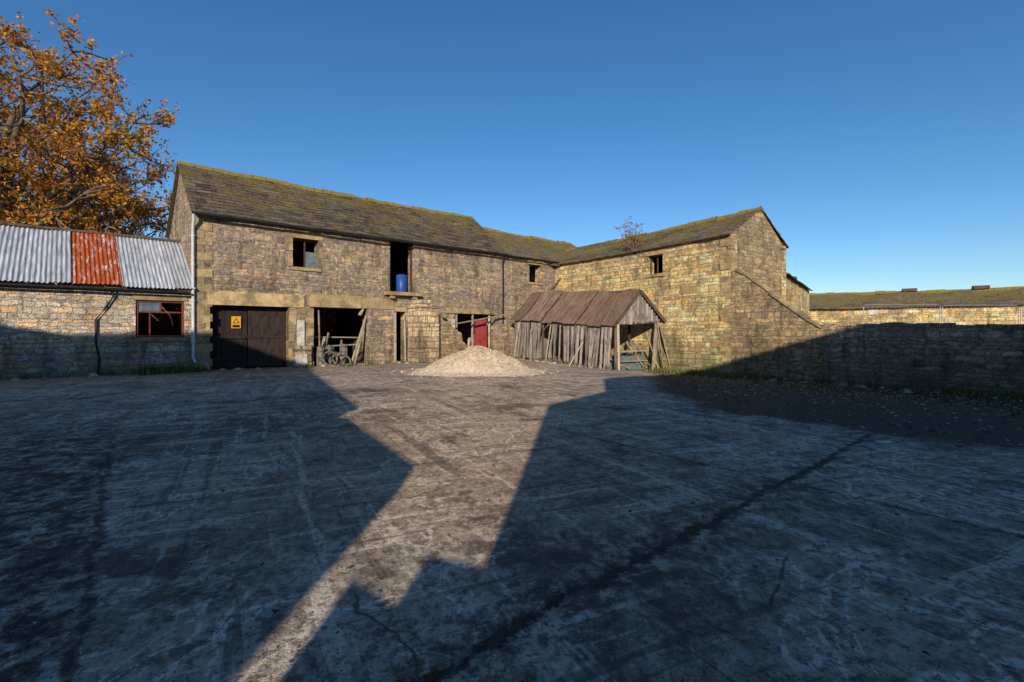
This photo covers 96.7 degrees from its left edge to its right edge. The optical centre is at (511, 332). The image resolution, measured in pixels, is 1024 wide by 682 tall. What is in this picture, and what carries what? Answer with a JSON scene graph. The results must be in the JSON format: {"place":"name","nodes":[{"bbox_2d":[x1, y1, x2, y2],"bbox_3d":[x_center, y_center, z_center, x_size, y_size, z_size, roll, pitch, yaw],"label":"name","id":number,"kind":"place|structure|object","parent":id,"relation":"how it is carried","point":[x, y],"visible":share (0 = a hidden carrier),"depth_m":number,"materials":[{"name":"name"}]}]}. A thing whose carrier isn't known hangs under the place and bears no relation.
{"place":"outdoors","nodes":[
{"label":"outdoors","id":0,"kind":"place"},
{"bbox_2d":[0,356,1023,681],"bbox_3d":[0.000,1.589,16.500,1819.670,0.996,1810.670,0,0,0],"label":"ground","id":1,"kind":"structure","parent":0,"point":[534,576],"depth_m":3.71,"materials":[{"name":"concrete"}]},
{"bbox_2d":[0,8,180,238],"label":"oak tree","id":2,"kind":"object","parent":1,"relation":"on","point":[51,202],"visible":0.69,"depth_m":28.56,"materials":[{"name":"orange plant"}]},
{"bbox_2d":[0,222,195,379],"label":"stone shed","id":3,"kind":"structure","parent":1,"relation":"on","point":[75,302],"depth_m":17.39,"materials":[{"name":"grey stone"}]},
{"bbox_2d":[136,300,183,336],"bbox_3d":[-14.196,-0.560,18.367,1.557,1.480,0.070,0,0,-39],"label":"window frame","id":4,"kind":"structure","parent":3,"relation":"in","point":[182,302],"depth_m":18.34,"materials":[{"name":"red wood"}]},
{"bbox_2d":[165,160,575,369],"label":"stone barn","id":5,"kind":"structure","parent":1,"relation":"on","point":[285,274],"depth_m":23.25,"materials":[{"name":"stone"}]},
{"bbox_2d":[210,306,285,367],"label":"cart doors","id":6,"kind":"structure","parent":5,"relation":"in","point":[266,337],"depth_m":20.53,"materials":[{"name":"brown wood"}]},
{"bbox_2d":[305,252,316,267],"bbox_3d":[-9.748,-3.520,22.076,0.521,0.760,0.010,0,0,-39],"label":"window pane","id":7,"kind":"structure","parent":5,"relation":"in","point":[310,258],"depth_m":22.05,"materials":[{"name":"grey glass"}]},
{"bbox_2d":[474,319,486,347],"bbox_3d":[-1.952,0.373,28.288,0.889,2.447,0.049,0,0,-39],"label":"red door","id":8,"kind":"structure","parent":5,"relation":"in","point":[480,326],"depth_m":28.25,"materials":[{"name":"red wood"}]},
{"bbox_2d":[376,345,580,378],"bbox_3d":[-1.411,1.101,18.867,8.408,1.184,6.540,0,0,0],"label":"gravel heap","id":9,"kind":"object","parent":1,"relation":"on","point":[477,360],"visible":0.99,"depth_m":17.62,"materials":[{"name":"gravel"}]},
{"bbox_2d":[10,371,1012,681],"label":"loose grit","id":10,"kind":"object","parent":1,"relation":"on","point":[682,625],"visible":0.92,"depth_m":2.82,"materials":[{"name":"gravel"}]},
{"bbox_2d":[0,357,1023,654],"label":"fallen leaves","id":11,"kind":"object","parent":1,"relation":"on","point":[864,583],"visible":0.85,"depth_m":11.07,"materials":[{"name":"brown plant"}]},
{"bbox_2d":[0,357,1023,400],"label":"grass tufts","id":12,"kind":"object","parent":1,"relation":"on","point":[151,370],"visible":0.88,"depth_m":18.25,"materials":[{"name":"green plant"}]},
{"bbox_2d":[510,288,670,369],"bbox_3d":[4.165,-0.247,26.474,9.334,4.792,2.941,0,0,40],"label":"timber cart shelter","id":13,"kind":"object","parent":1,"relation":"on","point":[537,317],"visible":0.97,"depth_m":25.54,"materials":[{"name":"grey wood"}]},
{"bbox_2d":[529,206,822,381],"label":"stone granary","id":14,"kind":"structure","parent":1,"relation":"on","point":[713,289],"depth_m":23.24,"materials":[{"name":"yellow stone"}]},
{"bbox_2d":[613,216,651,253],"bbox_3d":[7.065,-5.649,26.583,1.669,2.243,1.577,0,0,-38],"label":"roof sapling","id":15,"kind":"object","parent":14,"relation":"on","point":[632,238],"visible":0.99,"depth_m":26.38,"materials":[{"name":"brown plant"}]},
{"bbox_2d":[650,254,662,273],"bbox_3d":[8.136,-3.795,25.389,0.080,1.050,0.989,0,0,-36],"label":"window frame","id":16,"kind":"structure","parent":14,"relation":"in","point":[657,256],"depth_m":25.41,"materials":[{"name":"brown wood"}]},
{"bbox_2d":[786,272,812,315],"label":"stone outbuilding","id":17,"kind":"structure","parent":1,"relation":"on","point":[797,294],"depth_m":29.90,"materials":[{"name":"yellow stone"}]},
{"bbox_2d":[809,285,1023,324],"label":"long farm range","id":18,"kind":"structure","parent":1,"relation":"on","point":[836,308],"depth_m":35.20,"materials":[{"name":"yellow stone"}]},
{"bbox_2d":[823,325,1023,396],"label":"stone yard wall","id":19,"kind":"structure","parent":1,"relation":"on","point":[990,360],"depth_m":16.00,"materials":[{"name":"grey stone"}]},
{"bbox_2d":[823,322,1023,328],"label":"coping stones","id":20,"kind":"object","parent":19,"relation":"on","point":[977,326],"visible":0.81,"depth_m":15.88,"materials":[{"name":"grey stone"}]},
{"bbox_2d":[863,304,1023,323],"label":"site fence","id":21,"kind":"object","parent":1,"relation":"on","point":[872,311],"visible":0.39,"depth_m":20.19,"materials":[{"name":"metal"}]},
{"bbox_2d":[0,0,1023,293],"label":"sky","id":22,"kind":"structure","parent":0,"point":[882,141],"materials":[{"name":"blue"}]},
{"bbox_2d":[11,356,1013,398],"bbox_3d":[-0.698,1.763,20.638,37.498,0.636,19.974,0,0,0],"label":"fallen rubble","id":23,"kind":"object","parent":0,"point":[772,379],"visible":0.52,"depth_m":17.81,"materials":[{"name":"grey stone"}]}
]}

